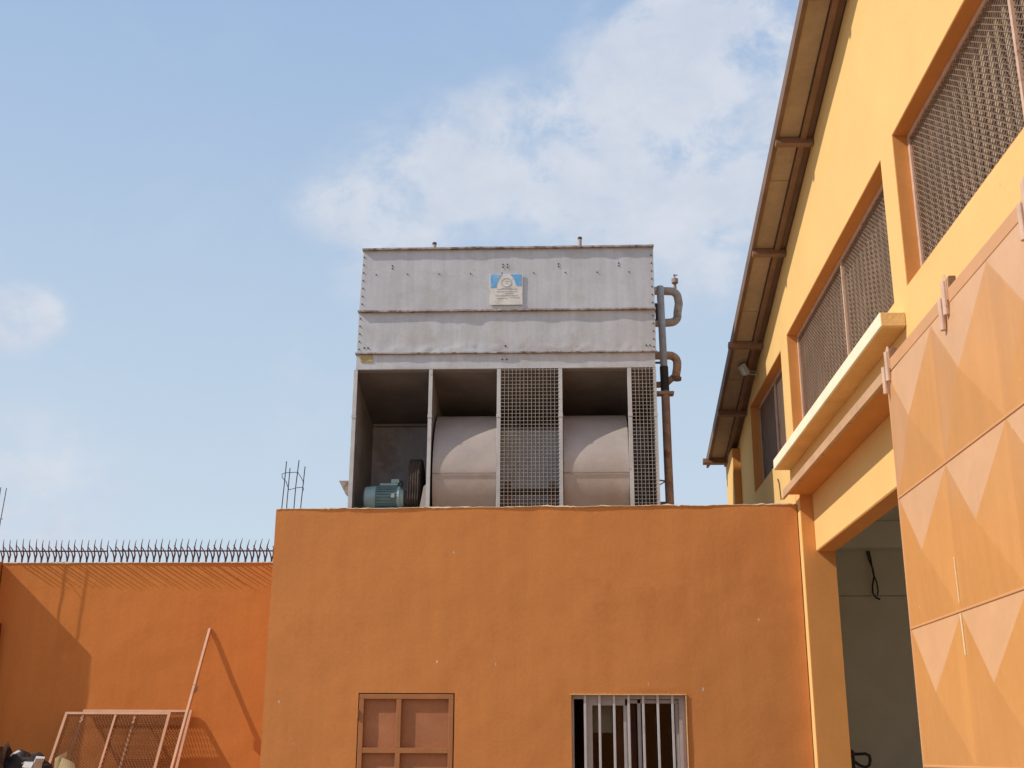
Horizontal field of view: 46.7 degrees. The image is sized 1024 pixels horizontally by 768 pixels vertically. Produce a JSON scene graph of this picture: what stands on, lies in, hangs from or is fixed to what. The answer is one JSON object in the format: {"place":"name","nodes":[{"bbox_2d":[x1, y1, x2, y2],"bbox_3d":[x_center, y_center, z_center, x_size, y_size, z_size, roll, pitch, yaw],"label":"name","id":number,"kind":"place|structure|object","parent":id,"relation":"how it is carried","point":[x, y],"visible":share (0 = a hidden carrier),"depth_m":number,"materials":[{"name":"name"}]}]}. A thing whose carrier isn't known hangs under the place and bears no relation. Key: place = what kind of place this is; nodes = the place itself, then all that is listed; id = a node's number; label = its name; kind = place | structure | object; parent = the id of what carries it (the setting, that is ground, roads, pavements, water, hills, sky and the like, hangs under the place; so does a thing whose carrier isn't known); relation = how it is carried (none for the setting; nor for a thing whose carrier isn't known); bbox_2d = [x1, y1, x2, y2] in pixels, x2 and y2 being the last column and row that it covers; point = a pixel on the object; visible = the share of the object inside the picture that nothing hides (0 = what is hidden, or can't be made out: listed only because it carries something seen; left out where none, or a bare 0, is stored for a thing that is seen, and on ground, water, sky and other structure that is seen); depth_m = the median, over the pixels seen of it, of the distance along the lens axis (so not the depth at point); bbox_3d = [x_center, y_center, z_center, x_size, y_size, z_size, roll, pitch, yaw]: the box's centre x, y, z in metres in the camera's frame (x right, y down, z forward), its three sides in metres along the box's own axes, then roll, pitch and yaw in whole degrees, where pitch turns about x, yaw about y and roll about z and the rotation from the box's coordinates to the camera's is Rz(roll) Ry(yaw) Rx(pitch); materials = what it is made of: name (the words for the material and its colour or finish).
{"place":"outdoors","nodes":[
{"label":"outdoors","id":0,"kind":"place"},
{"bbox_2d":[0,562,2,583],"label":"corner block","id":1,"kind":"structure","parent":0,"point":[1,565],"depth_m":16.29,"materials":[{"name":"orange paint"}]},
{"bbox_2d":[0,487,6,523],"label":"rebar stub","id":2,"kind":"object","parent":1,"relation":"attached to","point":[3,503],"visible":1,"depth_m":16.26,"materials":[{"name":"metal"}]},
{"bbox_2d":[22,756,44,767],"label":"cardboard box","id":3,"kind":"object","parent":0,"point":[37,762],"visible":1,"depth_m":13.75,"materials":[{"name":"white cardboard"}]},
{"bbox_2d":[0,0,798,562],"label":"sky","id":4,"kind":"structure","parent":0,"point":[193,192],"materials":[{"name":"blue"}]},
{"bbox_2d":[850,749,871,767],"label":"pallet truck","id":5,"kind":"object","parent":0,"point":[853,755],"visible":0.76,"depth_m":14.60,"materials":[{"name":"black metal"}]},
{"bbox_2d":[703,0,1023,767],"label":"warehouse","id":6,"kind":"structure","parent":0,"point":[875,406],"depth_m":10.07,"materials":[{"name":"yellow paint"}]},
{"bbox_2d":[738,363,757,375],"bbox_3d":[3.338,-0.203,16.746,0.268,0.209,0.251,0,-17,2],"label":"floodlight","id":7,"kind":"object","parent":6,"relation":"attached to","point":[744,369],"visible":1,"depth_m":16.67,"materials":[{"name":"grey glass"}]},
{"bbox_2d":[758,366,786,480],"bbox_3d":[3.624,0.574,16.099,0.092,1.282,2.552,0,-17,2],"label":"window","id":8,"kind":"structure","parent":6,"relation":"in","point":[773,424],"depth_m":16.51,"materials":[{"name":"pink paint"}]},
{"bbox_2d":[796,182,893,419],"bbox_3d":[3.462,-0.643,12.297,0.092,1.322,4.522,0,-17,2],"label":"window","id":9,"kind":"structure","parent":6,"relation":"in","point":[819,368],"depth_m":12.14,"materials":[{"name":"pink paint"}]},
{"bbox_2d":[866,551,879,599],"bbox_3d":[5.391,2.855,17.699,0.140,0.746,0.081,0,-17,2],"label":"hanging cable","id":10,"kind":"object","parent":6,"relation":"hanging from","point":[870,562],"visible":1,"depth_m":17.65,"materials":[{"name":"black rubber"}]},
{"bbox_2d":[881,175,1023,767],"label":"door","id":11,"kind":"structure","parent":6,"relation":"in","point":[954,388],"depth_m":7.60,"materials":[{"name":"orange paint"}]},
{"bbox_2d":[907,0,1023,266],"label":"window","id":12,"kind":"structure","parent":6,"relation":"in","point":[1011,7],"depth_m":8.56,"materials":[{"name":"pink paint"}]},
{"label":"ground","id":13,"kind":"structure","parent":0,"visible":0},
{"bbox_2d":[49,712,170,767],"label":"frame","id":14,"kind":"object","parent":13,"relation":"on","point":[130,714],"visible":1,"depth_m":15.19,"materials":[{"name":"paint"}]},
{"bbox_2d":[67,709,192,767],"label":"frame","id":15,"kind":"object","parent":13,"relation":"on","point":[183,737],"visible":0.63,"depth_m":15.31,"materials":[{"name":"paint"}]},
{"bbox_2d":[0,562,272,767],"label":"boundary wall","id":16,"kind":"structure","parent":13,"relation":"on","point":[77,637],"depth_m":15.87,"materials":[{"name":"orange paint"}]},
{"bbox_2d":[0,539,108,562],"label":"spike strip","id":17,"kind":"object","parent":16,"relation":"attached to","point":[88,550],"visible":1,"depth_m":16.31,"materials":[{"name":"grey metal"}]},
{"bbox_2d":[109,538,273,561],"bbox_3d":[-4.318,2.289,16.163,2.436,0.332,0.296,0,-17,2],"label":"spike strip","id":18,"kind":"object","parent":16,"relation":"attached to","point":[214,550],"visible":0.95,"depth_m":16.23,"materials":[{"name":"grey metal"}]},
{"bbox_2d":[170,628,210,767],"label":"leaning angle iron","id":19,"kind":"object","parent":13,"relation":"on","point":[194,688],"visible":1,"depth_m":15.35,"materials":[{"name":"paint"}]},
{"bbox_2d":[260,503,813,767],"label":"annex","id":20,"kind":"object","parent":13,"relation":"on","point":[636,636],"visible":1,"depth_m":13.75,"materials":[{"name":"orange paint"}]},
{"bbox_2d":[281,460,304,508],"bbox_3d":[-2.694,1.403,14.533,0.250,0.941,0.209,0,-17,2],"label":"rebar stub","id":21,"kind":"object","parent":20,"relation":"attached to","point":[289,472],"visible":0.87,"depth_m":14.58,"materials":[{"name":"metal"}]},
{"bbox_2d":[339,237,682,507],"bbox_3d":[0.073,0.245,16.856,4.721,4.454,2.428,0,-17,2],"label":"cooling unit","id":22,"kind":"object","parent":20,"relation":"on","point":[502,376],"visible":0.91,"depth_m":16.03,"materials":[{"name":"metal"}]},
{"bbox_2d":[570,694,688,767],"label":"window","id":23,"kind":"structure","parent":20,"relation":"in","point":[609,719],"depth_m":13.48,"materials":[{"name":"paint"}]},
{"bbox_3d":[-6.039,5.329,13.728,1.790,1.095,0.970,0,-17,2],"label":"wooden crate","id":24,"kind":"object","parent":13,"relation":"on","visible":0},
{"bbox_2d":[0,746,7,767],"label":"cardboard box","id":25,"kind":"object","parent":24,"relation":"on","point":[1,757],"visible":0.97,"depth_m":13.85,"materials":[{"name":"brown cardboard"}]},
{"bbox_2d":[3,741,12,760],"bbox_3d":[-6.180,4.586,14.204,0.450,0.603,0.095,3,-17,-8],"label":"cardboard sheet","id":26,"kind":"object","parent":24,"relation":"on","point":[9,753],"visible":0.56,"depth_m":14.28,"materials":[{"name":"brown cardboard"}]},
{"bbox_2d":[3,749,52,767],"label":"plastic bag","id":27,"kind":"object","parent":24,"relation":"on","point":[16,760],"visible":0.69,"depth_m":14.05,"materials":[{"name":"black plastic"}]},
{"bbox_2d":[54,752,66,767],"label":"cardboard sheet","id":28,"kind":"object","parent":24,"relation":"on","point":[58,760],"visible":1,"depth_m":14.00,"materials":[{"name":"beige cardboard"}]},
{"bbox_2d":[58,758,74,767],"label":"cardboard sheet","id":29,"kind":"object","parent":24,"relation":"on","point":[65,763],"visible":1,"depth_m":13.95,"materials":[{"name":"beige cardboard"}]}
]}

